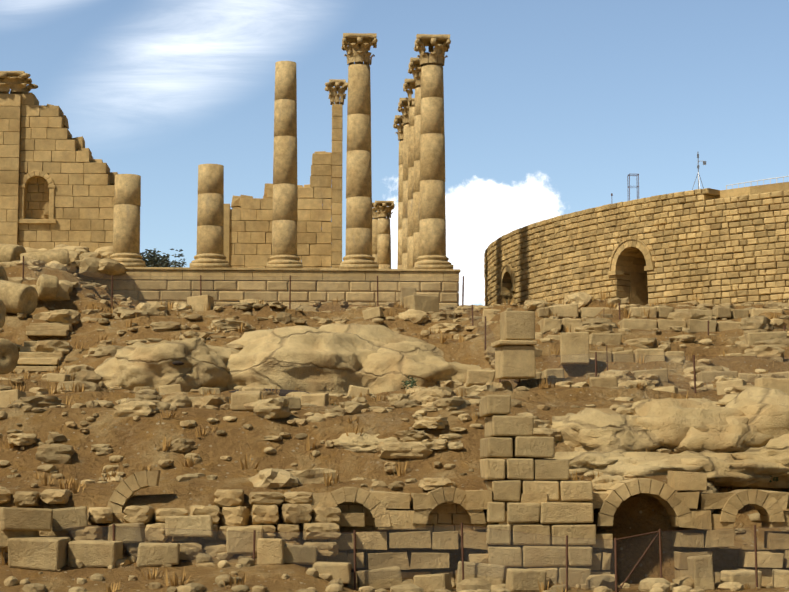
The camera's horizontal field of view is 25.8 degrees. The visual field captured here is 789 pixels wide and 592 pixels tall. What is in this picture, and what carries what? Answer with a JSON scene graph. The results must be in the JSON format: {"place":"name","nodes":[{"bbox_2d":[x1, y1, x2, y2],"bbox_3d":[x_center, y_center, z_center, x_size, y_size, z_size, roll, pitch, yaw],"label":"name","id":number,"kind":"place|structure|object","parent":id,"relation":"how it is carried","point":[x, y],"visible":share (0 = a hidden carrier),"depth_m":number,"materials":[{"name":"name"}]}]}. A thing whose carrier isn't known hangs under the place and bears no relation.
{"place":"outdoors","nodes":[
{"label":"outdoors","id":0,"kind":"place"},
{"bbox_2d":[140,248,183,267],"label":"olive tree","id":1,"kind":"object","parent":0,"point":[156,261],"depth_m":174.22,"materials":[{"name":"green plant"}]},
{"bbox_2d":[167,259,186,266],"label":"bush","id":2,"kind":"object","parent":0,"point":[182,264],"visible":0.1,"depth_m":186.07,"materials":[{"name":"green plant"}]},
{"bbox_2d":[0,265,788,591],"bbox_3d":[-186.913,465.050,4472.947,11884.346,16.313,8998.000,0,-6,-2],"label":"terrain","id":3,"kind":"structure","parent":0,"point":[134,443],"depth_m":54.55,"materials":[{"name":"brown soil"}]},
{"bbox_2d":[0,243,70,374],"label":"fallen column drums","id":4,"kind":"object","parent":3,"relation":"on","point":[15,298],"visible":0.79,"depth_m":94.29,"materials":[{"name":"stone"}]},
{"bbox_2d":[12,315,72,371],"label":"stone steps","id":5,"kind":"structure","parent":3,"relation":"on","point":[29,354],"depth_m":89.99,"materials":[{"name":"stone"}]},
{"bbox_2d":[0,244,125,301],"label":"boulders","id":6,"kind":"object","parent":3,"relation":"on","point":[96,262],"visible":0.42,"depth_m":105.59,"materials":[{"name":"beige stone"}]},
{"bbox_2d":[0,470,340,567],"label":"ruined wall","id":7,"kind":"structure","parent":3,"relation":"on","point":[296,507],"depth_m":48.58,"materials":[{"name":"stone"}]},
{"bbox_2d":[172,361,308,395],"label":"rock slabs","id":8,"kind":"structure","parent":3,"relation":"on","point":[282,392],"depth_m":80.01,"materials":[{"name":"brown stone"}]},
{"bbox_2d":[72,267,460,306],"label":"temple podium","id":9,"kind":"object","parent":3,"relation":"on","point":[179,276],"visible":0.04,"depth_m":107.53,"materials":[{"name":"stone"}]},
{"bbox_2d":[340,64,378,268],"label":"column","id":10,"kind":"structure","parent":9,"relation":"on","point":[358,211],"depth_m":109.23,"materials":[{"name":"stone"}]},
{"bbox_2d":[372,219,377,261],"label":"column","id":11,"kind":"structure","parent":9,"relation":"on","point":[374,235],"depth_m":143.41,"materials":[{"name":"stone"}]},
{"bbox_2d":[377,218,390,268],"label":"column","id":12,"kind":"structure","parent":9,"relation":"on","point":[383,246],"depth_m":136.38,"materials":[{"name":"stone"}]},
{"bbox_2d":[397,141,402,268],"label":"column","id":13,"kind":"structure","parent":9,"relation":"on","point":[400,204],"depth_m":134.48,"materials":[{"name":"stone"}]},
{"bbox_2d":[402,124,408,268],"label":"column","id":14,"kind":"structure","parent":9,"relation":"on","point":[405,194],"depth_m":128.28,"materials":[{"name":"stone"}]},
{"bbox_2d":[397,98,414,124],"bbox_3d":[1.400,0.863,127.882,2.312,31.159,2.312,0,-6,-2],"label":"column capital","id":15,"kind":"object","parent":14,"relation":"on","point":[403,102],"visible":0.27,"depth_m":128.71,"materials":[{"name":"beige stone"}]},
{"bbox_2d":[407,107,414,268],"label":"column","id":16,"kind":"structure","parent":9,"relation":"on","point":[410,191],"depth_m":122.07,"materials":[{"name":"stone"}]},
{"bbox_2d":[403,79,420,106],"bbox_3d":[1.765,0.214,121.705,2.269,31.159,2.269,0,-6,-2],"label":"column capital","id":17,"kind":"object","parent":16,"relation":"on","point":[409,84],"visible":0.17,"depth_m":122.66,"materials":[{"name":"beige stone"}]},
{"bbox_2d":[412,87,420,268],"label":"column","id":18,"kind":"structure","parent":9,"relation":"on","point":[416,192],"depth_m":115.89,"materials":[{"name":"stone"}]},
{"bbox_2d":[408,57,442,87],"bbox_3d":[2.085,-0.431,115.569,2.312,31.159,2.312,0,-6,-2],"label":"column capital","id":19,"kind":"object","parent":18,"relation":"on","point":[414,69],"visible":0.31,"depth_m":116.42,"materials":[{"name":"beige stone"}]},
{"bbox_2d":[413,65,452,268],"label":"column","id":20,"kind":"structure","parent":9,"relation":"on","point":[432,239],"depth_m":109.48,"materials":[{"name":"stone"}]},
{"bbox_2d":[414,34,450,65],"bbox_3d":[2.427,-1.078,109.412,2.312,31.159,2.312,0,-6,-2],"label":"column capital","id":21,"kind":"object","parent":20,"relation":"on","point":[441,43],"visible":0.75,"depth_m":110.25,"materials":[{"name":"beige stone"}]},
{"bbox_2d":[0,260,788,591],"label":"scattered rocks","id":22,"kind":"object","parent":3,"relation":"on","point":[416,444],"visible":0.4,"depth_m":56.99,"materials":[{"name":"beige stone"}]},
{"bbox_2d":[0,287,788,591],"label":"stone blocks","id":23,"kind":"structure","parent":3,"relation":"on","point":[23,542],"depth_m":47.34,"materials":[{"name":"stone"}]},
{"bbox_2d":[0,263,788,591],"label":"dry grass tufts","id":24,"kind":"object","parent":3,"relation":"on","point":[330,481],"visible":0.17,"depth_m":59.54,"materials":[{"name":"beige plant"}]},
{"bbox_2d":[1,259,788,588],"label":"chainlink fence","id":25,"kind":"object","parent":3,"relation":"on","point":[455,527],"visible":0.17,"depth_m":47.54,"materials":[{"name":"grey metal"}]},
{"bbox_2d":[22,256,787,591],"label":"rusty fence posts","id":26,"kind":"object","parent":3,"relation":"on","point":[112,526],"visible":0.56,"depth_m":47.55,"materials":[{"name":"brown metal"}]},
{"bbox_2d":[94,323,788,487],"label":"bedrock outcrops","id":27,"kind":"object","parent":3,"relation":"on","point":[740,440],"visible":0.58,"depth_m":80.17,"materials":[{"name":"beige stone"}]},
{"bbox_2d":[479,395,595,586],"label":"pier wall","id":28,"kind":"structure","parent":3,"relation":"on","point":[530,465],"depth_m":49.23,"materials":[{"name":"stone"}]},
{"bbox_2d":[491,311,588,378],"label":"stone pedestals","id":29,"kind":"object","parent":3,"relation":"on","point":[514,346],"depth_m":68.41,"materials":[{"name":"stone"}]},
{"bbox_2d":[311,471,788,584],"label":"retaining wall","id":30,"kind":"structure","parent":3,"relation":"on","point":[377,513],"depth_m":49.36,"materials":[{"name":"stone"}]},
{"bbox_2d":[332,376,778,482],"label":"green vegetation shrubs","id":31,"kind":"object","parent":3,"relation":"on","point":[413,381],"visible":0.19,"depth_m":79.52,"materials":[{"name":"green plant"}]},
{"bbox_2d":[414,304,788,395],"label":"ruined block terraces","id":32,"kind":"object","parent":3,"relation":"on","point":[478,377],"visible":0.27,"depth_m":82.77,"materials":[{"name":"stone"}]},
{"bbox_2d":[627,182,788,305],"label":"theatre","id":33,"kind":"structure","parent":3,"relation":"on","point":[636,280],"depth_m":99.99,"materials":[{"name":"beige stone"}]},
{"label":"temple podium deck","id":34,"kind":"structure","parent":3,"relation":"on","visible":0},
{"bbox_2d":[110,174,146,267],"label":"column","id":35,"kind":"structure","parent":34,"relation":"on","point":[126,221],"depth_m":108.04,"materials":[{"name":"stone"}]},
{"bbox_2d":[0,94,342,268],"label":"ruined temple wall","id":36,"kind":"structure","parent":34,"relation":"on","point":[57,183],"depth_m":119.91,"materials":[{"name":"stone"}]},
{"bbox_2d":[0,71,347,104],"bbox_3d":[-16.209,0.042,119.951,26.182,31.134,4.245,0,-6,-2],"label":"temple pilaster capitals","id":37,"kind":"object","parent":36,"relation":"attached to","point":[16,82],"visible":0.58,"depth_m":121.04,"materials":[{"name":"stone"}]},
{"bbox_2d":[189,164,229,267],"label":"column","id":38,"kind":"structure","parent":34,"relation":"on","point":[210,230],"depth_m":108.36,"materials":[{"name":"stone"}]},
{"bbox_2d":[266,61,302,267],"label":"column","id":39,"kind":"structure","parent":34,"relation":"on","point":[284,230],"depth_m":109.00,"materials":[{"name":"stone"}]},
{"bbox_2d":[341,33,377,65],"bbox_3d":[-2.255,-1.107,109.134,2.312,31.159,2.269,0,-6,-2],"label":"column capital","id":40,"kind":"object","parent":34,"relation":"on","point":[357,48],"visible":0.71,"depth_m":109.94,"materials":[{"name":"beige stone"}]},
{"bbox_2d":[372,202,384,218],"bbox_3d":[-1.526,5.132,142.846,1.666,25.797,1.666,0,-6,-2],"label":"column capital","id":41,"kind":"object","parent":34,"relation":"on","point":[374,215],"visible":0.06,"depth_m":143.55,"materials":[{"name":"beige stone"}]},
{"bbox_2d":[373,201,394,217],"bbox_3d":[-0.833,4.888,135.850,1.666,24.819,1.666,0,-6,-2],"label":"column capital","id":42,"kind":"object","parent":34,"relation":"on","point":[381,206],"visible":0.62,"depth_m":136.52,"materials":[{"name":"beige stone"}]},
{"bbox_2d":[0,0,788,305],"label":"sky","id":43,"kind":"structure","parent":0,"point":[550,106],"materials":[{"name":"blue"}]},
{"bbox_2d":[393,115,403,140],"bbox_3d":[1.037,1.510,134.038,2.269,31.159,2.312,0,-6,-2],"label":"column capital","id":44,"kind":"object","parent":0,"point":[398,119],"visible":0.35,"depth_m":134.91,"materials":[{"name":"beige stone"}]},
{"bbox_2d":[484,188,788,305],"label":"theatre wall","id":45,"kind":"structure","parent":0,"point":[705,246],"depth_m":101.89,"materials":[{"name":"beige stone"}]},
{"bbox_2d":[611,174,638,200],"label":"scaffold frame","id":46,"kind":"object","parent":45,"relation":"on","point":[629,175],"visible":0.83,"depth_m":104.53,"materials":[{"name":"grey metal"}]},
{"bbox_2d":[692,152,705,188],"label":"weather mast","id":47,"kind":"object","parent":45,"relation":"on","point":[704,162],"visible":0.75,"depth_m":100.96,"materials":[{"name":"grey metal"}]},
{"bbox_2d":[726,176,788,189],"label":"railing","id":48,"kind":"object","parent":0,"point":[757,181],"visible":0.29,"depth_m":100.26,"materials":[{"name":"grey metal"}]}
]}

